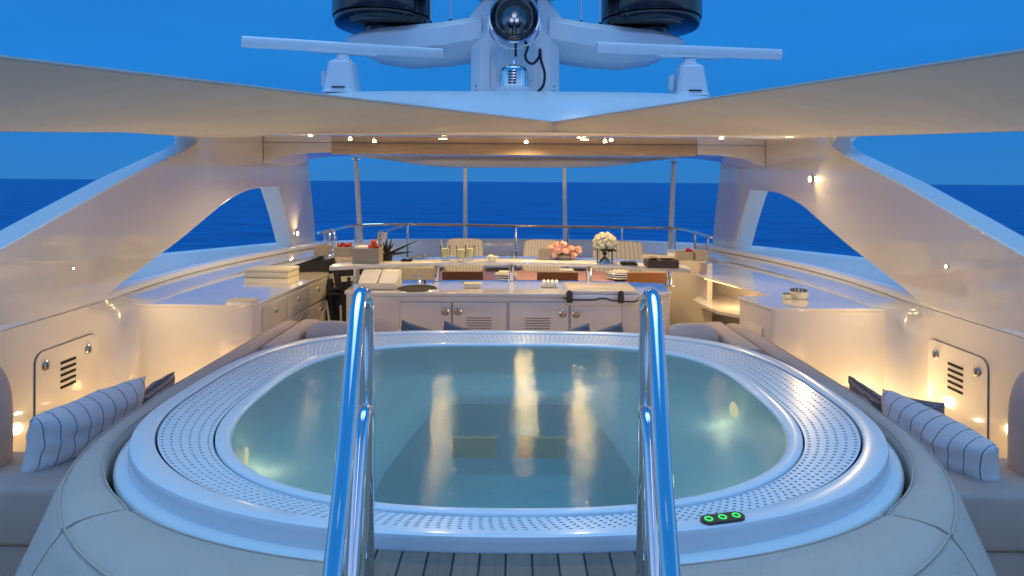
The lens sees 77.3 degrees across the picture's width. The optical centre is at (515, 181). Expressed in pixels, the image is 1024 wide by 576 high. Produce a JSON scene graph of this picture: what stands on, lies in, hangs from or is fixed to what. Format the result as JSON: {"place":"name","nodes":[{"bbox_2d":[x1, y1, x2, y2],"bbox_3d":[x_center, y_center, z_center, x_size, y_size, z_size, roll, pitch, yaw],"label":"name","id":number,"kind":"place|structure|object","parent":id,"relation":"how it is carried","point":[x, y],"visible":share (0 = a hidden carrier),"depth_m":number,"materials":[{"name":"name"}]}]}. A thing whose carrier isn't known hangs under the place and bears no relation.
{"place":"outdoors","nodes":[
{"label":"outdoors","id":0,"kind":"place"},
{"bbox_2d":[314,245,329,255],"bbox_3d":[-2.194,0.778,7.241,0.136,0.109,0.160,0,0,0],"label":"planter box","id":1,"kind":"object","parent":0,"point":[321,250],"visible":1,"depth_m":7.16,"materials":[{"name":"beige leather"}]},
{"bbox_2d":[401,258,412,261],"bbox_3d":[-1.088,0.780,6.390,0.108,0.022,0.090,0,0,0],"label":"sunglasses case","id":2,"kind":"object","parent":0,"point":[406,260],"visible":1,"depth_m":6.36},
{"bbox_2d":[410,254,427,258],"bbox_3d":[-1.002,0.764,6.606,0.170,0.051,0.120,0,0,0],"label":"grey cloth","id":3,"kind":"object","parent":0,"point":[422,256],"visible":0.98,"depth_m":6.58,"materials":[{"name":"fabric"}]},
{"bbox_2d":[464,282,481,287],"bbox_3d":[-0.406,0.974,6.041,0.167,0.043,0.108,0,0,0],"label":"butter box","id":4,"kind":"object","parent":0,"point":[472,284],"visible":1,"depth_m":5.99,"materials":[{"name":"beige paint"}]},
{"bbox_2d":[374,550,635,575],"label":"teak steps","id":5,"kind":"structure","parent":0,"point":[396,563],"depth_m":1.73,"materials":[{"name":"wood"}]},
{"bbox_2d":[322,286,374,575],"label":"spa handrail","id":6,"kind":"object","parent":5,"relation":"on","point":[351,527],"visible":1,"depth_m":1.34,"materials":[{"name":"metal"}]},
{"bbox_2d":[636,288,680,575],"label":"spa handrail","id":7,"kind":"object","parent":5,"relation":"on","point":[657,549],"visible":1,"depth_m":1.34,"materials":[{"name":"metal"}]},
{"bbox_2d":[0,179,1023,256],"bbox_3d":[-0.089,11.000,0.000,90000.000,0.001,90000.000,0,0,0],"label":"sea","id":8,"kind":"structure","parent":0,"point":[243,218],"depth_m":243.29,"materials":[{"name":"liquid"}]},
{"bbox_2d":[0,0,1023,184],"label":"sky","id":9,"kind":"structure","parent":0,"point":[198,39],"materials":[{"name":"blue"}]},
{"bbox_2d":[540,279,557,287],"bbox_3d":[0.321,0.968,6.086,0.171,0.063,0.104,0,0,0],"label":"napkin stand","id":10,"kind":"object","parent":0,"point":[552,284],"visible":1,"depth_m":6.04,"materials":[{"name":"beige paint"}]},
{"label":"deck","id":11,"kind":"structure","parent":0,"visible":0},
{"bbox_2d":[0,366,176,575],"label":"lounge bench","id":12,"kind":"object","parent":11,"relation":"on","point":[25,499],"visible":0.12,"depth_m":2.95,"materials":[{"name":"grey fabric"}]},
{"bbox_2d":[21,376,145,472],"bbox_3d":[-2.254,1.271,3.370,0.238,0.328,0.654,0,0,18],"label":"striped pillow","id":13,"kind":"object","parent":12,"relation":"on","point":[64,433],"visible":0.83,"depth_m":3.22,"materials":[{"name":"fabric"}]},
{"bbox_2d":[15,321,298,575],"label":"sun pad","id":14,"kind":"object","parent":12,"relation":"on","point":[85,490],"visible":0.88,"depth_m":2.25,"materials":[{"name":"grey fabric"}]},
{"bbox_2d":[142,372,174,404],"bbox_3d":[-2.199,1.311,3.860,0.145,0.209,0.445,0,0,0],"label":"navy pillow","id":15,"kind":"object","parent":12,"relation":"on","point":[153,389],"visible":0.37,"depth_m":3.87,"materials":[{"name":"fabric"}]},
{"bbox_2d":[262,319,318,349],"bbox_3d":[-1.524,1.206,4.380,0.132,0.368,0.800,0,0,0],"label":"sun pad","id":16,"kind":"object","parent":12,"relation":"on","point":[296,332],"visible":0.28,"depth_m":4.31,"materials":[{"name":"grey fabric"}]},
{"bbox_2d":[0,241,333,451],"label":"side bulwark","id":17,"kind":"object","parent":11,"relation":"on","point":[61,358],"visible":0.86,"depth_m":4.68,"materials":[{"name":"paint"}]},
{"bbox_2d":[35,334,95,415],"bbox_3d":[-3.111,1.460,4.460,0.030,0.680,0.600,0,0,0],"label":"locker door","id":18,"kind":"structure","parent":17,"relation":"in","point":[65,373],"depth_m":4.43,"materials":[{"name":"metal"}]},
{"bbox_2d":[0,136,315,330],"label":"hardtop arch","id":19,"kind":"structure","parent":17,"relation":"on","point":[105,236],"depth_m":5.16,"materials":[{"name":"paint"}]},
{"bbox_2d":[236,91,816,167],"bbox_3d":[-0.016,-0.658,7.728,6.320,0.915,3.145,0,0,0],"label":"hardtop","id":20,"kind":"object","parent":19,"relation":"on","point":[736,151],"visible":0.67,"depth_m":7.24,"materials":[{"name":"white plastic"}]},
{"bbox_2d":[241,36,443,93],"bbox_3d":[-2.140,-1.450,8.111,2.483,0.698,0.578,0,0,-12],"label":"radar scanner","id":21,"kind":"object","parent":20,"relation":"on","point":[339,74],"visible":0.86,"depth_m":7.98,"materials":[{"name":"plastic"}]},
{"bbox_2d":[438,136,447,138],"bbox_3d":[-0.728,-0.443,6.420,0.100,0.026,0.100,0,0,0],"label":"hooded lamp","id":22,"kind":"object","parent":20,"relation":"attached to","point":[442,137],"visible":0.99,"depth_m":6.38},
{"bbox_2d":[0,49,1023,137],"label":"shade sail","id":23,"kind":"object","parent":20,"relation":"attached to","point":[979,93],"visible":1,"depth_m":3.50,"materials":[{"name":"fabric"}]},
{"bbox_2d":[347,0,683,91],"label":"radar mast","id":24,"kind":"object","parent":20,"relation":"on","point":[559,39],"visible":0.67,"depth_m":8.65,"materials":[{"name":"metal"}]},
{"bbox_2d":[332,0,429,33],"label":"satellite dome","id":25,"kind":"structure","parent":24,"relation":"on","point":[353,16],"depth_m":8.60,"materials":[{"name":"plastic"}]},
{"bbox_2d":[429,0,431,22],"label":"whip antenna","id":26,"kind":"object","parent":24,"relation":"attached to","point":[430,21],"visible":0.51,"depth_m":8.94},
{"bbox_2d":[580,0,581,21],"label":"whip antenna","id":27,"kind":"object","parent":24,"relation":"attached to","point":[581,12],"visible":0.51,"depth_m":8.94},
{"bbox_2d":[601,0,702,36],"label":"satellite dome","id":28,"kind":"structure","parent":24,"relation":"on","point":[677,18],"depth_m":8.60,"materials":[{"name":"plastic"}]},
{"bbox_2d":[487,0,545,90],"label":"searchlight","id":29,"kind":"object","parent":20,"relation":"on","point":[515,22],"visible":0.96,"depth_m":7.91,"materials":[{"name":"metal"}]},
{"bbox_2d":[595,42,782,96],"bbox_3d":[2.213,-1.397,8.101,2.454,0.673,0.514,0,0,0],"label":"radar scanner","id":30,"kind":"object","parent":20,"relation":"on","point":[688,77],"visible":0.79,"depth_m":8.02,"materials":[{"name":"plastic"}]},
{"bbox_2d":[33,510,344,575],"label":"sun pad","id":31,"kind":"object","parent":11,"relation":"on","point":[126,543],"visible":0.92,"depth_m":1.78,"materials":[{"name":"grey fabric"}]},
{"bbox_2d":[133,259,328,388],"bbox_3d":[-2.552,1.429,6.575,1.092,0.902,2.970,0,0,0],"label":"side cabinet","id":32,"kind":"object","parent":11,"relation":"on","point":[185,333],"visible":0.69,"depth_m":5.10,"materials":[{"name":"plastic"}]},
{"bbox_2d":[225,298,258,305],"bbox_3d":[-2.186,0.960,5.123,0.212,0.036,0.149,0,0,0],"label":"notebook","id":33,"kind":"object","parent":32,"relation":"on","point":[241,301],"visible":1,"depth_m":5.05,"materials":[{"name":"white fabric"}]},
{"bbox_2d":[244,265,298,277],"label":"folded towels","id":34,"kind":"object","parent":32,"relation":"on","point":[267,271],"visible":1,"depth_m":6.51,"materials":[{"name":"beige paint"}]},
{"bbox_2d":[292,256,340,284],"bbox_3d":[-2.125,1.397,7.098,0.940,1.146,0.325,0,0,0],"label":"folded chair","id":35,"kind":"object","parent":11,"relation":"on","point":[319,258],"visible":0.09,"depth_m":7.22,"materials":[{"name":"metal"}]},
{"bbox_2d":[295,258,350,320],"bbox_3d":[-1.991,1.385,6.828,0.978,1.135,0.325,0,0,0],"label":"folded chair","id":36,"kind":"object","parent":11,"relation":"on","point":[322,266],"visible":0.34,"depth_m":6.92,"materials":[{"name":"black fabric"}]},
{"bbox_2d":[323,228,337,258],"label":"boarding gate","id":37,"kind":"structure","parent":11,"relation":"on","point":[331,231],"depth_m":8.33,"materials":[{"name":"metal"}]},
{"bbox_2d":[326,262,375,321],"bbox_3d":[-1.642,1.380,6.798,1.028,1.106,0.325,0,0,0],"label":"folded chair","id":38,"kind":"object","parent":11,"relation":"on","point":[341,309],"visible":0.24,"depth_m":6.80,"materials":[{"name":"black fabric"}]},
{"bbox_2d":[328,243,392,287],"bbox_3d":[-1.993,1.359,8.065,0.769,1.048,1.270,0,0,0],"label":"end panel","id":39,"kind":"object","parent":11,"relation":"on","point":[343,278],"visible":0.16,"depth_m":7.79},
{"bbox_2d":[377,224,403,268],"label":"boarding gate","id":40,"kind":"structure","parent":11,"relation":"on","point":[382,235],"depth_m":8.34,"materials":[{"name":"metal"}]},
{"bbox_2d":[396,267,415,280],"bbox_3d":[-1.199,1.404,7.225,0.260,0.973,0.450,0,0,0],"label":"beige chair","id":41,"kind":"object","parent":11,"relation":"on","point":[407,273],"visible":0.06,"depth_m":7.00,"materials":[{"name":"beige fabric"}]},
{"bbox_2d":[415,266,433,279],"bbox_3d":[-1.003,1.405,7.225,0.260,0.973,0.450,0,0,0],"label":"beige chair","id":42,"kind":"object","parent":11,"relation":"on","point":[425,273],"visible":0.06,"depth_m":7.00,"materials":[{"name":"beige fabric"}]},
{"bbox_2d":[442,271,482,279],"bbox_3d":[-0.572,1.428,7.065,0.450,0.933,0.430,0,0,0],"label":"wooden chair","id":43,"kind":"object","parent":11,"relation":"on","point":[462,275],"visible":0.32,"depth_m":6.85,"materials":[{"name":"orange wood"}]},
{"bbox_2d":[441,238,485,271],"bbox_3d":[-0.704,1.338,8.547,0.594,1.110,0.695,0,0,0],"label":"striped armchair","id":44,"kind":"object","parent":11,"relation":"on","point":[470,242],"visible":0.34,"depth_m":8.75,"materials":[{"name":"fabric"}]},
{"bbox_2d":[345,280,670,334],"bbox_3d":[-0.059,1.448,6.117,3.043,0.896,0.826,0,0,0],"label":"bar counter","id":45,"kind":"object","parent":11,"relation":"on","point":[525,305],"visible":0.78,"depth_m":5.73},
{"bbox_2d":[357,269,401,289],"bbox_3d":[-1.281,0.916,6.030,0.365,0.148,0.320,0,0,0],"label":"counter grill","id":46,"kind":"object","parent":45,"relation":"on","point":[386,279],"visible":0.95,"depth_m":5.96,"materials":[{"name":"beige paint"}]},
{"bbox_2d":[397,285,436,291],"bbox_3d":[-0.914,0.988,5.936,0.372,0.011,0.372,0,0,0],"label":"sink","id":47,"kind":"object","parent":45,"relation":"on","point":[417,288],"visible":1,"depth_m":5.94,"materials":[{"name":"metal"}]},
{"bbox_2d":[412,275,426,283],"bbox_3d":[-0.944,0.952,6.258,0.140,0.085,0.044,0,0,-7],"label":"tap","id":48,"kind":"object","parent":45,"relation":"on","point":[420,281],"visible":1,"depth_m":6.25,"materials":[{"name":"metal"}]},
{"bbox_2d":[400,302,450,329],"bbox_3d":[-0.810,1.448,5.723,0.457,0.734,0.038,0,0,0],"label":"cabinet door","id":49,"kind":"structure","parent":45,"relation":"in","point":[430,315],"depth_m":5.73,"materials":[{"name":"metal"}]},
{"bbox_2d":[453,302,506,329],"bbox_3d":[-0.324,1.449,5.723,0.480,0.737,0.038,0,0,0],"label":"cabinet door","id":50,"kind":"structure","parent":45,"relation":"in","point":[469,315],"depth_m":5.73,"materials":[{"name":"metal"}]},
{"bbox_2d":[329,256,690,286],"bbox_3d":[-0.056,0.900,6.435,3.380,0.200,0.894,0,0,0],"label":"raised counter","id":51,"kind":"object","parent":45,"relation":"on","point":[511,263],"visible":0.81,"depth_m":6.37,"materials":[{"name":"stone"}]},
{"bbox_2d":[334,246,353,256],"bbox_3d":[-1.886,0.763,7.014,0.180,0.106,0.160,0,0,0],"label":"flower box","id":52,"kind":"object","parent":51,"relation":"on","point":[342,251],"visible":0.76,"depth_m":6.93,"materials":[{"name":"wood"}]},
{"bbox_2d":[337,242,351,246],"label":"red flowers","id":53,"kind":"object","parent":52,"relation":"in","point":[344,244],"visible":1,"depth_m":6.97,"materials":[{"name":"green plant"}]},
{"bbox_2d":[352,247,382,263],"bbox_3d":[-1.452,0.717,6.279,0.260,0.143,0.200,0,0,0],"label":"storage box","id":54,"kind":"object","parent":51,"relation":"on","point":[367,255],"visible":0.89,"depth_m":6.18,"materials":[{"name":"wood"}]},
{"bbox_2d":[355,245,368,248],"bbox_3d":[-1.498,0.666,6.274,0.125,0.078,0.150,0,0,0],"label":"folded cloth","id":55,"kind":"object","parent":54,"relation":"in","point":[362,246],"visible":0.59,"depth_m":6.21,"materials":[{"name":"white fabric"}]},
{"bbox_2d":[379,238,417,260],"bbox_3d":[-1.190,0.676,6.455,0.388,0.234,0.120,0,0,0],"label":"potted plant","id":56,"kind":"object","parent":51,"relation":"on","point":[388,253],"visible":0.98,"depth_m":6.45,"materials":[{"name":"green plant"}]},
{"bbox_2d":[440,241,449,260],"bbox_3d":[-0.714,0.689,6.468,0.104,0.208,0.104,0,0,0],"label":"drinking glass","id":57,"kind":"object","parent":51,"relation":"on","point":[445,252],"visible":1,"depth_m":6.44,"materials":[{"name":"clear glass"}]},
{"bbox_2d":[456,240,465,261],"bbox_3d":[-0.547,0.688,6.373,0.104,0.214,0.104,0,0,0],"label":"drinking glass","id":58,"kind":"object","parent":51,"relation":"on","point":[460,253],"visible":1,"depth_m":6.35,"materials":[{"name":"clear glass"}]},
{"bbox_2d":[465,240,474,260],"bbox_3d":[-0.466,0.691,6.480,0.104,0.209,0.104,0,0,0],"label":"drinking glass","id":59,"kind":"object","parent":51,"relation":"on","point":[469,252],"visible":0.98,"depth_m":6.45,"materials":[{"name":"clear glass"}]},
{"bbox_2d":[486,254,498,260],"bbox_3d":[-0.236,0.763,6.438,0.128,0.068,0.128,0,0,0],"label":"snack bowl","id":60,"kind":"object","parent":51,"relation":"on","point":[490,257],"visible":1,"depth_m":6.40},
{"bbox_2d":[538,248,550,259],"bbox_3d":[0.299,0.745,6.633,0.125,0.110,0.120,0,0,0],"label":"box","id":61,"kind":"object","parent":51,"relation":"on","point":[544,253],"visible":0.94,"depth_m":6.57,"materials":[{"name":"wood"}]},
{"bbox_2d":[546,241,581,259],"bbox_3d":[0.493,0.707,6.646,0.319,0.193,0.314,0,0,-41],"label":"flower bowl","id":62,"kind":"object","parent":51,"relation":"on","point":[562,250],"visible":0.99,"depth_m":6.58,"materials":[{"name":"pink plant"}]},
{"bbox_2d":[592,232,617,262],"bbox_3d":[0.877,0.648,6.356,0.274,0.311,0.279,0,0,0],"label":"flower vase","id":63,"kind":"object","parent":51,"relation":"on","point":[603,242],"visible":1,"depth_m":6.31,"materials":[{"name":"clear glass"}]},
{"bbox_2d":[620,261,637,264],"bbox_3d":[1.100,0.791,6.230,0.154,0.028,0.140,0,0,0],"label":"sunglasses case","id":64,"kind":"object","parent":51,"relation":"on","point":[628,263],"visible":1,"depth_m":6.17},
{"bbox_2d":[643,258,678,267],"bbox_3d":[1.376,0.770,6.068,0.292,0.073,0.200,0,0,0],"label":"storage box","id":65,"kind":"object","parent":51,"relation":"on","point":[662,263],"visible":0.98,"depth_m":5.97,"materials":[{"name":"wood"}]},
{"bbox_2d":[509,302,568,330],"bbox_3d":[0.205,1.451,5.723,0.532,0.740,0.038,0,0,0],"label":"cabinet door","id":66,"kind":"structure","parent":45,"relation":"in","point":[523,316],"depth_m":5.73,"materials":[{"name":"metal"}]},
{"bbox_2d":[570,305,621,330],"bbox_3d":[0.717,1.460,5.723,0.457,0.728,0.038,0,0,0],"label":"cabinet door","id":67,"kind":"structure","parent":45,"relation":"in","point":[598,317],"depth_m":5.73,"materials":[{"name":"metal"}]},
{"bbox_2d":[562,282,638,305],"bbox_3d":[0.761,1.036,5.941,0.681,0.138,0.518,0,0,0],"label":"barbecue grill","id":68,"kind":"object","parent":45,"relation":"on","point":[620,289],"visible":1,"depth_m":5.72,"materials":[{"name":"metal"}]},
{"bbox_2d":[113,330,903,564],"bbox_3d":[-0.029,1.440,3.029,3.189,0.920,2.577,0,0,0],"label":"spa tub","id":69,"kind":"object","parent":11,"relation":"on","point":[503,442],"visible":0.92,"depth_m":2.90,"materials":[{"name":"plastic"}]},
{"bbox_2d":[305,321,347,338],"bbox_3d":[-1.270,1.122,4.430,0.325,0.315,0.220,0,0,0],"label":"head rest","id":70,"kind":"object","parent":69,"relation":"attached to","point":[322,329],"visible":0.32,"depth_m":4.37,"materials":[{"name":"grey fabric"}]},
{"bbox_2d":[233,365,784,462],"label":"water","id":71,"kind":"structure","parent":69,"relation":"in","point":[309,365],"depth_m":2.94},
{"bbox_2d":[665,323,718,341],"bbox_3d":[1.215,1.138,4.430,0.325,0.315,0.220,0,0,0],"label":"head rest","id":72,"kind":"object","parent":69,"relation":"attached to","point":[700,331],"visible":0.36,"depth_m":4.37,"materials":[{"name":"grey fabric"}]},
{"bbox_2d":[439,271,641,281],"bbox_3d":[0.320,1.521,7.710,2.600,0.758,0.820,0,0,0],"label":"dining table","id":73,"kind":"object","parent":11,"relation":"on","point":[489,275],"visible":0.02,"depth_m":7.69,"materials":[{"name":"orange wood"}]},
{"bbox_2d":[494,270,517,279],"bbox_3d":[-0.111,1.074,7.344,0.272,0.102,0.260,0,0,0],"label":"plate stack","id":74,"kind":"object","parent":73,"relation":"on","point":[502,274],"visible":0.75,"depth_m":7.33,"materials":[{"name":"white ceramic"}]},
{"bbox_2d":[514,271,612,280],"bbox_3d":[0.523,1.137,7.710,1.200,0.012,0.860,0,0,0],"label":"lilac tablecloth","id":75,"kind":"object","parent":73,"relation":"on","point":[596,275],"visible":0.37,"depth_m":7.73,"materials":[{"name":"fabric"}]},
{"bbox_2d":[559,268,574,271],"bbox_3d":[0.611,1.092,7.752,0.212,0.076,0.200,0,0,0],"label":"plate stack","id":76,"kind":"object","parent":75,"relation":"on","point":[566,270],"visible":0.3,"depth_m":7.72,"materials":[{"name":"white ceramic"}]},
{"bbox_2d":[607,270,628,279],"bbox_3d":[1.217,1.083,7.471,0.312,0.102,0.300,0,0,0],"label":"plate stack","id":77,"kind":"object","parent":73,"relation":"on","point":[617,274],"visible":0.84,"depth_m":7.43,"materials":[{"name":"white ceramic"}]},
{"bbox_2d":[520,239,561,270],"bbox_3d":[0.355,1.349,8.547,0.594,1.102,0.695,0,0,0],"label":"striped armchair","id":78,"kind":"object","parent":11,"relation":"on","point":[532,247],"visible":0.24,"depth_m":8.76,"materials":[{"name":"fabric"}]},
{"bbox_2d":[537,272,577,280],"bbox_3d":[0.444,1.434,7.065,0.450,0.933,0.430,0,0,0],"label":"wooden chair","id":79,"kind":"object","parent":11,"relation":"on","point":[565,276],"visible":0.3,"depth_m":6.85,"materials":[{"name":"orange wood"}]},
{"bbox_2d":[592,241,643,271],"bbox_3d":[1.400,1.363,8.547,0.795,1.089,0.695,0,0,0],"label":"striped armchair","id":80,"kind":"object","parent":11,"relation":"on","point":[630,250],"visible":0.16,"depth_m":8.75,"materials":[{"name":"fabric"}]},
{"bbox_2d":[627,272,667,287],"bbox_3d":[1.413,1.440,7.065,0.450,0.933,0.430,0,0,0],"label":"wooden chair","id":81,"kind":"object","parent":11,"relation":"on","point":[640,277],"visible":0.28,"depth_m":6.85,"materials":[{"name":"orange wood"}]},
{"bbox_2d":[642,249,711,325],"bbox_3d":[1.936,1.384,7.565,0.769,1.048,1.270,0,0,0],"label":"end panel","id":82,"kind":"object","parent":11,"relation":"on","point":[686,289],"visible":0.42,"depth_m":7.39,"materials":[{"name":"wood"}]},
{"bbox_2d":[675,251,693,260],"bbox_3d":[1.854,0.812,7.041,0.171,0.092,0.160,0,0,0],"label":"flower box","id":83,"kind":"object","parent":82,"relation":"on","point":[683,256],"visible":0.83,"depth_m":6.96,"materials":[{"name":"wood"}]},
{"bbox_2d":[693,250,707,260],"bbox_3d":[2.014,0.806,6.993,0.135,0.105,0.160,0,0,0],"label":"planter box","id":84,"kind":"object","parent":82,"relation":"on","point":[700,255],"visible":0.85,"depth_m":6.91,"materials":[{"name":"wood"}]},
{"bbox_2d":[693,262,891,395],"bbox_3d":[2.480,1.461,6.570,1.119,0.902,2.960,0,0,0],"label":"side cabinet","id":85,"kind":"object","parent":11,"relation":"on","point":[839,338],"visible":0.41,"depth_m":5.10,"materials":[{"name":"plastic"}]},
{"bbox_2d":[782,292,790,298],"bbox_3d":[2.333,0.982,5.516,0.068,0.050,0.068,0,0,0],"label":"beaded pot","id":86,"kind":"object","parent":85,"relation":"on","point":[786,296],"visible":1,"depth_m":5.49,"materials":[{"name":"beige paint"}]},
{"bbox_2d":[789,288,807,298],"bbox_3d":[2.451,0.967,5.546,0.150,0.082,0.150,0,0,0],"label":"beaded pot","id":87,"kind":"object","parent":85,"relation":"on","point":[799,293],"visible":0.99,"depth_m":5.49,"materials":[{"name":"beige paint"}]},
{"bbox_2d":[680,515,976,575],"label":"sun pad","id":88,"kind":"object","parent":11,"relation":"on","point":[888,545],"visible":0.91,"depth_m":1.78,"materials":[{"name":"grey fabric"}]},
{"bbox_2d":[696,243,1023,457],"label":"side bulwark","id":89,"kind":"object","parent":11,"relation":"on","point":[967,372],"visible":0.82,"depth_m":4.68,"materials":[{"name":"paint"}]},
{"bbox_2d":[713,136,1023,337],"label":"hardtop arch","id":90,"kind":"structure","parent":89,"relation":"on","point":[912,236],"depth_m":5.17,"materials":[{"name":"paint"}]},
{"bbox_2d":[927,340,987,437],"bbox_3d":[3.053,1.499,4.460,0.030,0.680,0.600,0,0,0],"label":"locker door","id":91,"kind":"structure","parent":89,"relation":"in","point":[957,378],"depth_m":4.42,"materials":[{"name":"metal"}]},
{"bbox_2d":[838,370,1023,575],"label":"lounge bench","id":92,"kind":"object","parent":11,"relation":"on","point":[995,510],"visible":0.15,"depth_m":2.95,"materials":[{"name":"grey fabric"}]},
{"bbox_2d":[705,322,761,353],"bbox_3d":[1.468,1.225,4.380,0.132,0.368,0.800,0,0,0],"label":"sun pad","id":93,"kind":"object","parent":92,"relation":"on","point":[726,334],"visible":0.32,"depth_m":4.31,"materials":[{"name":"grey fabric"}]},
{"bbox_2d":[726,323,995,575],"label":"sun pad","id":94,"kind":"object","parent":92,"relation":"on","point":[931,496],"visible":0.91,"depth_m":2.25,"materials":[{"name":"grey fabric"}]},
{"bbox_2d":[848,376,882,412],"bbox_3d":[2.139,1.339,3.860,0.141,0.209,0.445,0,0,0],"label":"navy pillow","id":95,"kind":"object","parent":92,"relation":"on","point":[869,395],"visible":0.37,"depth_m":3.84,"materials":[{"name":"fabric"}]},
{"bbox_2d":[905,396,944,414],"bbox_3d":[2.392,1.360,3.740,0.264,0.191,0.127,0,0,0],"label":"navy pillow","id":96,"kind":"object","parent":92,"relation":"on","point":[938,407],"visible":0.24,"depth_m":3.73,"materials":[{"name":"fabric"}]},
{"bbox_2d":[881,388,1000,480],"bbox_3d":[2.195,1.339,3.340,0.245,0.348,0.673,0,0,-17],"label":"striped pillow","id":97,"kind":"object","parent":92,"relation":"on","point":[949,443],"visible":0.71,"depth_m":3.20,"materials":[{"name":"fabric"}]},
{"bbox_3d":[-0.030,1.625,4.700,2.500,0.530,0.560,0,0,0],"label":"back bench","id":98,"kind":"object","parent":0,"visible":0},
{"bbox_2d":[400,320,430,330],"bbox_3d":[-0.693,1.248,4.745,0.491,0.428,0.166,0,0,0],"label":"scatter pillow","id":99,"kind":"object","parent":98,"relation":"on","point":[406,326],"visible":0.06,"depth_m":4.76,"materials":[{"name":"fabric"}]},
{"bbox_2d":[443,321,469,329],"bbox_3d":[-0.375,1.255,4.746,0.491,0.428,0.167,0,0,0],"label":"scatter pillow","id":100,"kind":"object","parent":98,"relation":"on","point":[449,326],"visible":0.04,"depth_m":4.76,"materials":[{"name":"fabric"}]},
{"bbox_2d":[566,323,589,330],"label":"scatter pillow","id":101,"kind":"object","parent":98,"relation":"on","point":[585,327],"visible":0.07,"depth_m":4.76,"materials":[{"name":"fabric"}]},
{"bbox_2d":[596,322,622,331],"bbox_3d":[0.633,1.264,4.753,0.491,0.428,0.161,0,0,0],"label":"scatter pillow","id":102,"kind":"object","parent":98,"relation":"on","point":[618,327],"visible":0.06,"depth_m":4.76,"materials":[{"name":"fabric"}]},
{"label":"hull","id":103,"kind":"structure","parent":0,"visible":0},
{"bbox_2d":[125,255,899,285],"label":"side deck","id":104,"kind":"structure","parent":103,"relation":"on","point":[493,268],"depth_m":11.23,"materials":[{"name":"wood"}]},
{"bbox_2d":[352,157,362,242],"bbox_3d":[-2.365,0.469,9.715,0.231,1.698,0.150,0,0,22],"label":"awning pole","id":105,"kind":"object","parent":104,"relation":"on","point":[358,202],"visible":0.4,"depth_m":9.67,"materials":[{"name":"metal"}]},
{"bbox_2d":[463,167,467,237],"bbox_3d":[-0.895,0.507,11.400,0.150,1.635,0.150,0,0,0],"label":"awning pole","id":106,"kind":"object","parent":104,"relation":"on","point":[465,220],"visible":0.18,"depth_m":11.37,"materials":[{"name":"metal"}]},
{"bbox_2d":[354,155,675,167],"bbox_3d":[0.013,-0.322,10.509,4.556,0.142,3.382,0,0,0],"label":"fore awning","id":107,"kind":"object","parent":106,"relation":"attached to","point":[469,161],"visible":0.95,"depth_m":9.58,"materials":[{"name":"fabric"}]},
{"bbox_2d":[126,238,898,284],"bbox_3d":[-0.027,1.169,4.739,13.000,0.298,15.523,0,0,0],"label":"bulwark","id":108,"kind":"object","parent":104,"relation":"on","point":[501,246],"visible":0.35,"depth_m":9.93,"materials":[{"name":"paint"}]},
{"bbox_2d":[317,223,712,269],"bbox_3d":[-0.004,0.980,9.022,5.164,0.700,1.447,0,0,0],"label":"guard rail","id":109,"kind":"object","parent":104,"relation":"on","point":[515,226],"visible":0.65,"depth_m":9.59,"materials":[{"name":"metal"}]},
{"bbox_2d":[562,167,566,241],"bbox_3d":[0.880,0.513,11.400,0.157,1.647,0.150,0,0,0],"label":"awning pole","id":110,"kind":"object","parent":104,"relation":"on","point":[564,173],"visible":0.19,"depth_m":11.37,"materials":[{"name":"metal"}]},
{"bbox_2d":[668,160,678,248],"bbox_3d":[2.360,0.512,9.700,0.202,1.668,0.150,0,0,0],"label":"awning pole","id":111,"kind":"object","parent":104,"relation":"on","point":[672,205],"visible":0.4,"depth_m":9.67,"materials":[{"name":"metal"}]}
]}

